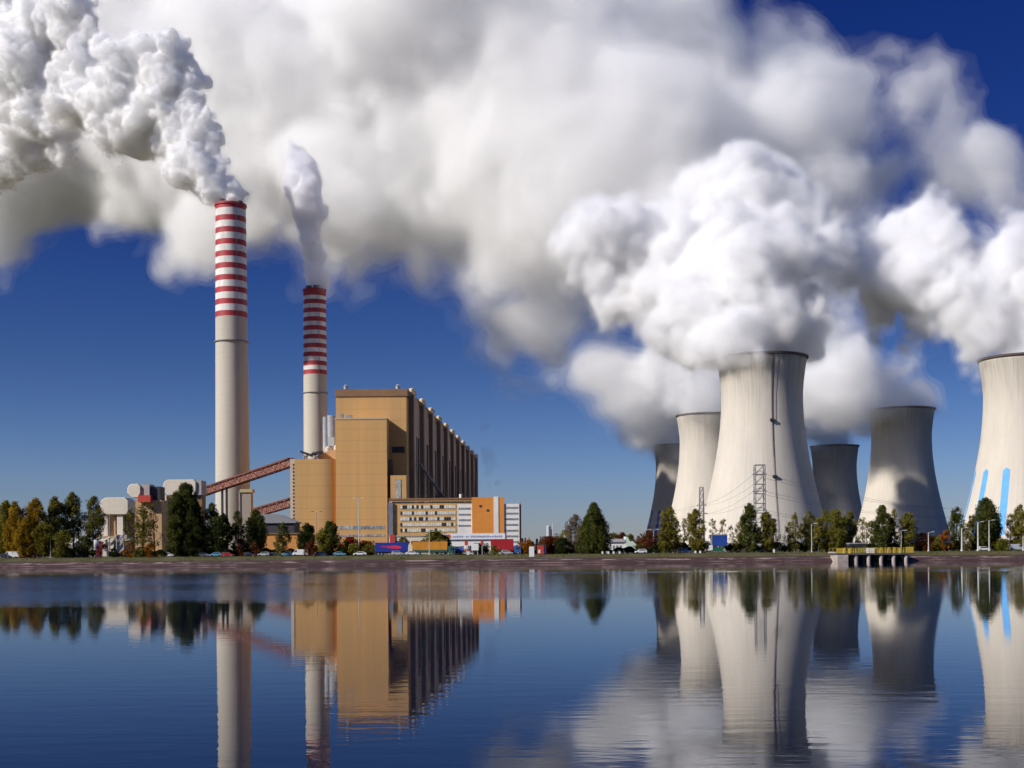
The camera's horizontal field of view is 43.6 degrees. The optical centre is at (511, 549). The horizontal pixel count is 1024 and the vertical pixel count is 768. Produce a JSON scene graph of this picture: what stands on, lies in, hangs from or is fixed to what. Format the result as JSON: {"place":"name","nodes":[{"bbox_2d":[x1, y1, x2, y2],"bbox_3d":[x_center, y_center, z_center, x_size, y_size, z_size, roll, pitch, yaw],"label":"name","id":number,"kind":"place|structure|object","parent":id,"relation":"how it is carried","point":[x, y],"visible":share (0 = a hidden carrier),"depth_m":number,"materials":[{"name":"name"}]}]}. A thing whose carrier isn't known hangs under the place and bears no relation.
{"place":"outdoors","nodes":[
{"label":"outdoors","id":0,"kind":"place"},
{"bbox_2d":[96,497,135,550],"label":"transfer tower","id":1,"kind":"structure","parent":0,"point":[116,509],"depth_m":701.00,"materials":[{"name":"white metal"}]},
{"bbox_2d":[127,484,166,554],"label":"transfer tower","id":2,"kind":"structure","parent":0,"point":[149,494],"depth_m":743.00,"materials":[{"name":"metal"}]},
{"bbox_2d":[163,480,205,549],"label":"transfer tower","id":3,"kind":"structure","parent":0,"point":[172,486],"depth_m":781.00,"materials":[{"name":"white metal"}]},
{"bbox_2d":[335,384,477,548],"bbox_3d":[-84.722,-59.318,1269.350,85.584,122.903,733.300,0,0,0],"label":"boiler house","id":4,"kind":"structure","parent":0,"point":[397,442],"depth_m":925.00,"materials":[{"name":"orange metal"}]},
{"bbox_2d":[0,560,1023,767],"bbox_3d":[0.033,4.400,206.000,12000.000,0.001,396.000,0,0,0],"label":"water","id":5,"kind":"structure","parent":0,"point":[886,664],"depth_m":48.54,"materials":[{"name":"blue liquid"}]},
{"bbox_2d":[828,543,913,561],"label":"jetty","id":6,"kind":"object","parent":5,"relation":"in","point":[839,555],"visible":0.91,"depth_m":396.36,"materials":[{"name":"metal"}]},
{"bbox_2d":[0,555,1023,567],"bbox_3d":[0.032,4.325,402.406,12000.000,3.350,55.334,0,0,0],"label":"bank","id":7,"kind":"structure","parent":0,"point":[481,561],"depth_m":402.93,"materials":[{"name":"brown soil"}]},
{"bbox_2d":[0,548,1023,561],"bbox_3d":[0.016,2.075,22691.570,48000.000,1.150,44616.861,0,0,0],"label":"ground","id":8,"kind":"structure","parent":0,"point":[386,555],"depth_m":410.62,"materials":[{"name":"green plant"}]},
{"bbox_2d":[0,500,12,553],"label":"poplar","id":9,"kind":"object","parent":8,"relation":"on","point":[5,507],"visible":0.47,"depth_m":438.35,"materials":[{"name":"green plant"}]},
{"bbox_2d":[2,501,26,557],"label":"poplar","id":10,"kind":"object","parent":8,"relation":"on","point":[12,525],"visible":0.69,"depth_m":434.57,"materials":[{"name":"green plant"}]},
{"bbox_2d":[13,516,36,557],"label":"tree","id":11,"kind":"object","parent":8,"relation":"on","point":[27,542],"visible":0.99,"depth_m":430.05,"materials":[{"name":"yellow plant"}]},
{"bbox_2d":[24,497,46,557],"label":"poplar","id":12,"kind":"object","parent":8,"relation":"on","point":[32,514],"visible":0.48,"depth_m":436.63,"materials":[{"name":"green plant"}]},
{"bbox_2d":[30,521,55,557],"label":"tree","id":13,"kind":"object","parent":8,"relation":"on","point":[41,547],"visible":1,"depth_m":430.64,"materials":[{"name":"green plant"}]},
{"bbox_2d":[42,496,69,543],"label":"poplar","id":14,"kind":"object","parent":8,"relation":"on","point":[55,509],"visible":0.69,"depth_m":440.86,"materials":[{"name":"green plant"}]},
{"bbox_2d":[50,530,77,557],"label":"bush","id":15,"kind":"object","parent":8,"relation":"on","point":[62,548],"visible":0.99,"depth_m":429.50,"materials":[{"name":"green plant"}]},
{"bbox_2d":[60,492,86,547],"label":"poplar","id":16,"kind":"object","parent":8,"relation":"on","point":[71,506],"visible":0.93,"depth_m":444.69,"materials":[{"name":"green plant"}]},
{"bbox_2d":[72,535,93,557],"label":"bush","id":17,"kind":"object","parent":8,"relation":"on","point":[87,546],"visible":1,"depth_m":431.42,"materials":[{"name":"green plant"}]},
{"bbox_2d":[47,524,129,555],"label":"low building","id":18,"kind":"structure","parent":8,"relation":"on","point":[117,541],"depth_m":600.26,"materials":[{"name":"silver metal"}]},
{"bbox_2d":[80,496,106,549],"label":"poplar","id":19,"kind":"object","parent":8,"relation":"on","point":[95,522],"visible":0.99,"depth_m":444.96,"materials":[{"name":"green plant"}]},
{"bbox_2d":[122,508,139,549],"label":"poplar","id":20,"kind":"object","parent":8,"relation":"on","point":[130,530],"visible":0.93,"depth_m":439.85,"materials":[{"name":"green plant"}]},
{"bbox_2d":[108,549,167,556],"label":"hedge","id":21,"kind":"object","parent":8,"relation":"on","point":[162,552],"visible":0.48,"depth_m":431.35,"materials":[{"name":"green plant"}]},
{"bbox_2d":[133,501,154,551],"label":"poplar","id":22,"kind":"object","parent":8,"relation":"on","point":[143,540],"visible":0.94,"depth_m":441.19,"materials":[{"name":"green plant"}]},
{"bbox_2d":[147,504,162,550],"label":"poplar","id":23,"kind":"object","parent":8,"relation":"on","point":[154,525],"visible":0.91,"depth_m":443.93,"materials":[{"name":"green plant"}]},
{"bbox_2d":[164,490,184,556],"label":"poplar","id":24,"kind":"object","parent":8,"relation":"on","point":[176,500],"visible":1,"depth_m":436.74,"materials":[{"name":"green plant"}]},
{"bbox_2d":[166,482,204,556],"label":"poplar","id":25,"kind":"object","parent":8,"relation":"on","point":[186,490],"visible":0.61,"depth_m":439.24,"materials":[{"name":"green plant"}]},
{"bbox_2d":[183,498,205,556],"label":"poplar","id":26,"kind":"object","parent":8,"relation":"on","point":[196,520],"visible":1,"depth_m":436.00,"materials":[{"name":"green plant"}]},
{"bbox_2d":[200,502,219,556],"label":"poplar","id":27,"kind":"object","parent":8,"relation":"on","point":[211,518],"visible":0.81,"depth_m":438.67,"materials":[{"name":"green plant"}]},
{"bbox_2d":[211,513,234,552],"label":"tree","id":28,"kind":"object","parent":8,"relation":"on","point":[223,530],"visible":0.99,"depth_m":435.69,"materials":[{"name":"green plant"}]},
{"bbox_2d":[214,197,249,549],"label":"striped chimney","id":29,"kind":"object","parent":8,"relation":"on","point":[232,447],"visible":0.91,"depth_m":1080.22,"materials":[{"name":"concrete"}]},
{"bbox_2d":[232,510,245,555],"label":"poplar","id":30,"kind":"object","parent":8,"relation":"on","point":[237,529],"visible":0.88,"depth_m":441.47,"materials":[{"name":"green plant"}]},
{"bbox_2d":[239,489,254,553],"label":"junction tower","id":31,"kind":"structure","parent":8,"relation":"on","point":[245,502],"depth_m":960.00,"materials":[{"name":"beige concrete"}]},
{"bbox_2d":[240,517,258,555],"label":"tree","id":32,"kind":"object","parent":8,"relation":"on","point":[249,540],"visible":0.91,"depth_m":438.51,"materials":[{"name":"green plant"}]},
{"bbox_2d":[206,458,294,517],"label":"conveyor gallery","id":33,"kind":"object","parent":8,"relation":"on","point":[253,474],"visible":0.78,"depth_m":986.76,"materials":[{"name":"red metal"}]},
{"bbox_2d":[246,509,269,555],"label":"tree","id":34,"kind":"object","parent":8,"relation":"on","point":[257,518],"visible":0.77,"depth_m":441.69,"materials":[{"name":"green plant"}]},
{"bbox_2d":[261,514,301,532],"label":"grey shed","id":35,"kind":"structure","parent":8,"relation":"on","point":[273,521],"depth_m":760.00,"materials":[{"name":"grey metal"}]},
{"bbox_2d":[264,533,298,551],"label":"ochre shed","id":36,"kind":"structure","parent":8,"relation":"on","point":[271,539],"depth_m":620.00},
{"bbox_2d":[272,522,291,555],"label":"poplar","id":37,"kind":"object","parent":8,"relation":"on","point":[282,527],"visible":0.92,"depth_m":439.55,"materials":[{"name":"green plant"}]},
{"bbox_2d":[294,522,316,555],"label":"poplar","id":38,"kind":"object","parent":8,"relation":"on","point":[303,537],"visible":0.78,"depth_m":436.85,"materials":[{"name":"green plant"}]},
{"bbox_2d":[303,539,318,555],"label":"bush","id":39,"kind":"object","parent":8,"relation":"on","point":[311,545],"visible":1,"depth_m":429.98,"materials":[{"name":"brown plant"}]},
{"bbox_2d":[290,445,335,547],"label":"bunker wing","id":40,"kind":"structure","parent":8,"relation":"on","point":[313,484],"depth_m":908.00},
{"bbox_2d":[252,498,289,513],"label":"conveyor gallery","id":41,"kind":"object","parent":40,"relation":"attached to","point":[276,506],"visible":0.77,"depth_m":946.09,"materials":[{"name":"red metal"}]},
{"bbox_2d":[323,415,334,452],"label":"silver stack","id":42,"kind":"object","parent":40,"relation":"on","point":[329,430],"visible":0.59,"depth_m":988.09,"materials":[{"name":"silver metal"}]},
{"bbox_2d":[302,285,327,458],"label":"striped chimney","id":43,"kind":"object","parent":8,"relation":"on","point":[314,393],"visible":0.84,"depth_m":1430.44,"materials":[{"name":"concrete"}]},
{"bbox_2d":[314,530,332,555],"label":"tree","id":44,"kind":"object","parent":8,"relation":"on","point":[320,536],"visible":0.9,"depth_m":434.96,"materials":[{"name":"green plant"}]},
{"bbox_2d":[317,521,341,555],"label":"poplar","id":45,"kind":"object","parent":8,"relation":"on","point":[333,528],"visible":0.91,"depth_m":436.75,"materials":[{"name":"green plant"}]},
{"bbox_2d":[375,542,407,554],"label":"lorry","id":46,"kind":"object","parent":8,"relation":"on","point":[383,548],"visible":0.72,"depth_m":428.75,"materials":[{"name":"metal"}]},
{"bbox_2d":[388,535,434,553],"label":"pale annex","id":47,"kind":"object","parent":8,"relation":"on","point":[395,538],"visible":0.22,"depth_m":640.00,"materials":[{"name":"white paint"}]},
{"bbox_2d":[388,494,471,542],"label":"ochre office","id":48,"kind":"structure","parent":8,"relation":"on","point":[415,516],"depth_m":740.00,"materials":[{"name":"beige concrete"}]},
{"bbox_2d":[412,540,455,554],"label":"lorry","id":49,"kind":"object","parent":8,"relation":"on","point":[442,547],"visible":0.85,"depth_m":428.75,"materials":[{"name":"orange metal"}]},
{"bbox_2d":[422,530,448,553],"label":"tree","id":50,"kind":"object","parent":8,"relation":"on","point":[436,535],"visible":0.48,"depth_m":538.13,"materials":[{"name":"green plant"}]},
{"bbox_2d":[444,533,504,553],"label":"white hall","id":51,"kind":"structure","parent":8,"relation":"on","point":[458,539],"depth_m":559.40,"materials":[{"name":"white metal"}]},
{"bbox_2d":[468,543,490,554],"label":"bush","id":52,"kind":"object","parent":8,"relation":"on","point":[484,549],"visible":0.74,"depth_m":436.20,"materials":[{"name":"green plant"}]},
{"bbox_2d":[457,497,520,546],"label":"white office","id":53,"kind":"structure","parent":8,"relation":"on","point":[487,515],"depth_m":689.40,"materials":[{"name":"paint"}]},
{"bbox_2d":[491,539,520,553],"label":"lorry","id":54,"kind":"object","parent":8,"relation":"on","point":[504,544],"visible":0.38,"depth_m":428.75,"materials":[{"name":"metal"}]},
{"bbox_2d":[517,539,536,553],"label":"tree","id":55,"kind":"object","parent":8,"relation":"on","point":[526,544],"visible":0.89,"depth_m":439.20,"materials":[{"name":"orange plant"}]},
{"bbox_2d":[535,536,559,553],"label":"tree","id":56,"kind":"object","parent":8,"relation":"on","point":[547,541],"visible":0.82,"depth_m":434.48,"materials":[{"name":"brown plant"}]},
{"bbox_2d":[554,538,573,553],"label":"tree","id":57,"kind":"object","parent":8,"relation":"on","point":[561,543],"visible":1,"depth_m":431.02,"materials":[{"name":"green plant"}]},
{"bbox_2d":[565,514,582,553],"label":"poplar","id":58,"kind":"object","parent":8,"relation":"on","point":[573,530],"visible":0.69,"depth_m":435.27,"materials":[{"name":"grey plant"}]},
{"bbox_2d":[575,515,598,553],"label":"poplar","id":59,"kind":"object","parent":8,"relation":"on","point":[585,522],"visible":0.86,"depth_m":425.62,"materials":[{"name":"green plant"}]},
{"bbox_2d":[573,502,614,553],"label":"conifer","id":60,"kind":"object","parent":8,"relation":"on","point":[601,534],"visible":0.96,"depth_m":425.56,"materials":[{"name":"green plant"}]},
{"bbox_2d":[603,546,661,553],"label":"hedge","id":61,"kind":"object","parent":8,"relation":"on","point":[652,549],"visible":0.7,"depth_m":431.34,"materials":[{"name":"green plant"}]},
{"bbox_2d":[638,530,657,552],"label":"tree","id":62,"kind":"object","parent":8,"relation":"on","point":[648,538],"visible":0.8,"depth_m":453.77,"materials":[{"name":"red plant"}]},
{"bbox_2d":[657,522,670,552],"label":"poplar","id":63,"kind":"object","parent":8,"relation":"on","point":[661,539],"visible":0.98,"depth_m":429.56,"materials":[{"name":"green plant"}]},
{"bbox_2d":[658,506,684,552],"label":"poplar","id":64,"kind":"object","parent":8,"relation":"on","point":[670,520],"visible":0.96,"depth_m":430.72,"materials":[{"name":"green plant"}]},
{"bbox_2d":[642,443,714,548],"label":"cooling tower","id":65,"kind":"structure","parent":8,"relation":"on","point":[667,459],"depth_m":1595.44,"materials":[{"name":"concrete"}]},
{"bbox_2d":[661,541,710,552],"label":"hedge","id":66,"kind":"object","parent":8,"relation":"on","point":[685,546],"visible":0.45,"depth_m":435.50,"materials":[{"name":"green plant"}]},
{"bbox_2d":[683,509,707,552],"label":"poplar","id":67,"kind":"object","parent":8,"relation":"on","point":[696,541],"visible":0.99,"depth_m":430.25,"materials":[{"name":"green plant"}]},
{"bbox_2d":[696,487,707,542],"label":"pylon","id":68,"kind":"object","parent":8,"relation":"on","point":[703,513],"visible":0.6,"depth_m":758.92,"materials":[{"name":"grey metal"}]},
{"bbox_2d":[672,412,733,549],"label":"cooling tower","id":69,"kind":"structure","parent":8,"relation":"on","point":[699,435],"depth_m":1230.42,"materials":[{"name":"concrete"}]},
{"bbox_2d":[709,534,727,552],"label":"blue container","id":70,"kind":"object","parent":8,"relation":"on","point":[719,540],"visible":1,"depth_m":428.80,"materials":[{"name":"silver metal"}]},
{"bbox_2d":[732,522,744,552],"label":"tree","id":71,"kind":"object","parent":8,"relation":"on","point":[735,542],"visible":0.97,"depth_m":433.53,"materials":[{"name":"green plant"}]},
{"bbox_2d":[737,503,761,552],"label":"poplar","id":72,"kind":"object","parent":8,"relation":"on","point":[750,533],"visible":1,"depth_m":430.12,"materials":[{"name":"green plant"}]},
{"bbox_2d":[725,542,788,552],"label":"hedge","id":73,"kind":"object","parent":8,"relation":"on","point":[734,549],"visible":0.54,"depth_m":437.45,"materials":[{"name":"green plant"}]},
{"bbox_2d":[752,464,766,546],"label":"pylon","id":74,"kind":"object","parent":8,"relation":"on","point":[763,484],"visible":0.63,"depth_m":599.59,"materials":[{"name":"grey metal"}]},
{"bbox_2d":[756,476,954,528],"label":"power line","id":75,"kind":"object","parent":74,"relation":"hanging from","point":[854,509],"visible":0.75,"depth_m":643.38,"materials":[{"name":"grey metal"}]},
{"bbox_2d":[700,351,827,550],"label":"cooling tower","id":76,"kind":"structure","parent":8,"relation":"on","point":[762,417],"depth_m":853.28,"materials":[{"name":"concrete"}]},
{"bbox_2d":[757,511,776,552],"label":"poplar","id":77,"kind":"object","parent":8,"relation":"on","point":[766,536],"visible":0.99,"depth_m":430.99,"materials":[{"name":"green plant"}]},
{"bbox_2d":[768,518,782,548],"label":"poplar","id":78,"kind":"object","parent":8,"relation":"on","point":[778,538],"visible":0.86,"depth_m":433.52,"materials":[{"name":"green plant"}]},
{"bbox_2d":[782,522,797,551],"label":"poplar","id":79,"kind":"object","parent":8,"relation":"on","point":[787,539],"visible":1,"depth_m":435.66,"materials":[{"name":"green plant"}]},
{"bbox_2d":[787,512,801,551],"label":"poplar","id":80,"kind":"object","parent":8,"relation":"on","point":[797,534],"visible":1,"depth_m":433.82,"materials":[{"name":"green plant"}]},
{"bbox_2d":[799,517,810,551],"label":"poplar","id":81,"kind":"object","parent":8,"relation":"on","point":[806,533],"visible":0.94,"depth_m":436.10,"materials":[{"name":"green plant"}]},
{"bbox_2d":[803,510,817,551],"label":"poplar","id":82,"kind":"object","parent":8,"relation":"on","point":[811,518],"visible":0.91,"depth_m":435.29,"materials":[{"name":"green plant"}]},
{"bbox_2d":[789,541,835,551],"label":"hedge","id":83,"kind":"object","parent":8,"relation":"on","point":[802,548],"visible":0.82,"depth_m":436.42,"materials":[{"name":"green plant"}]},
{"bbox_2d":[812,517,827,551],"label":"poplar","id":84,"kind":"object","parent":8,"relation":"on","point":[818,529],"visible":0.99,"depth_m":432.61,"materials":[{"name":"green plant"}]},
{"bbox_2d":[817,510,832,551],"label":"poplar","id":85,"kind":"object","parent":8,"relation":"on","point":[826,515],"visible":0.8,"depth_m":435.47,"materials":[{"name":"green plant"}]},
{"bbox_2d":[797,444,866,548],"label":"cooling tower","id":86,"kind":"structure","parent":8,"relation":"on","point":[834,468],"depth_m":1622.67,"materials":[{"name":"concrete"}]},
{"bbox_2d":[825,509,848,549],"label":"tree","id":87,"kind":"object","parent":8,"relation":"on","point":[838,527],"visible":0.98,"depth_m":430.77,"materials":[{"name":"green plant"}]},
{"bbox_2d":[843,510,860,550],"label":"poplar","id":88,"kind":"object","parent":8,"relation":"on","point":[854,528],"visible":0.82,"depth_m":434.39,"materials":[{"name":"green plant"}]},
{"bbox_2d":[855,517,871,548],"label":"poplar","id":89,"kind":"object","parent":8,"relation":"on","point":[862,535],"visible":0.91,"depth_m":431.68,"materials":[{"name":"green plant"}]},
{"bbox_2d":[871,505,893,550],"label":"poplar","id":90,"kind":"object","parent":8,"relation":"on","point":[881,533],"visible":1,"depth_m":430.04,"materials":[{"name":"green plant"}]},
{"bbox_2d":[884,517,899,551],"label":"poplar","id":91,"kind":"object","parent":8,"relation":"on","point":[895,545],"visible":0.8,"depth_m":433.18,"materials":[{"name":"green plant"}]},
{"bbox_2d":[853,406,950,543],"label":"cooling tower","id":92,"kind":"structure","parent":8,"relation":"on","point":[901,469],"depth_m":1189.47,"materials":[{"name":"concrete"}]},
{"bbox_2d":[893,515,910,550],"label":"poplar","id":93,"kind":"object","parent":8,"relation":"on","point":[901,533],"visible":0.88,"depth_m":433.76,"materials":[{"name":"green plant"}]},
{"bbox_2d":[900,511,919,547],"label":"poplar","id":94,"kind":"object","parent":8,"relation":"on","point":[908,520],"visible":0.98,"depth_m":431.26,"materials":[{"name":"green plant"}]},
{"bbox_2d":[914,533,934,550],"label":"bush","id":95,"kind":"object","parent":8,"relation":"on","point":[922,547],"visible":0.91,"depth_m":432.26,"materials":[{"name":"brown plant"}]},
{"bbox_2d":[924,535,946,550],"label":"bush","id":96,"kind":"object","parent":8,"relation":"on","point":[937,547],"visible":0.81,"depth_m":432.71,"materials":[{"name":"green plant"}]},
{"bbox_2d":[938,530,954,550],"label":"tree","id":97,"kind":"object","parent":8,"relation":"on","point":[944,539],"visible":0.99,"depth_m":429.49,"materials":[{"name":"orange plant"}]},
{"bbox_2d":[946,507,967,550],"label":"poplar","id":98,"kind":"object","parent":8,"relation":"on","point":[955,517],"visible":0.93,"depth_m":431.39,"materials":[{"name":"green plant"}]},
{"bbox_2d":[959,522,973,550],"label":"tree","id":99,"kind":"object","parent":8,"relation":"on","point":[968,533],"visible":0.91,"depth_m":429.81,"materials":[{"name":"green plant"}]},
{"bbox_2d":[964,515,981,550],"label":"poplar","id":100,"kind":"object","parent":8,"relation":"on","point":[972,531],"visible":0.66,"depth_m":433.38,"materials":[{"name":"green plant"}]},
{"bbox_2d":[971,497,1001,550],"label":"tree","id":101,"kind":"object","parent":8,"relation":"on","point":[986,509],"visible":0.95,"depth_m":429.31,"materials":[{"name":"green plant"}]},
{"bbox_2d":[957,352,1023,543],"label":"cooling tower","id":102,"kind":"structure","parent":8,"relation":"on","point":[998,479],"depth_m":872.31,"materials":[{"name":"concrete"}]},
{"bbox_2d":[991,539,1010,550],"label":"bush","id":103,"kind":"object","parent":8,"relation":"on","point":[1006,546],"visible":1,"depth_m":422.95,"materials":[{"name":"green plant"}]},
{"bbox_2d":[1002,513,1019,550],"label":"poplar","id":104,"kind":"object","parent":8,"relation":"on","point":[1010,527],"visible":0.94,"depth_m":431.82,"materials":[{"name":"green plant"}]},
{"bbox_2d":[1010,504,1023,545],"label":"poplar","id":105,"kind":"object","parent":8,"relation":"on","point":[1019,518],"visible":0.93,"depth_m":429.67,"materials":[{"name":"green plant"}]},
{"bbox_2d":[0,0,1023,549],"label":"sky","id":106,"kind":"structure","parent":0,"point":[549,223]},
{"bbox_2d":[606,537,635,550],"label":"white low building","id":107,"kind":"structure","parent":0,"point":[624,542],"depth_m":519.88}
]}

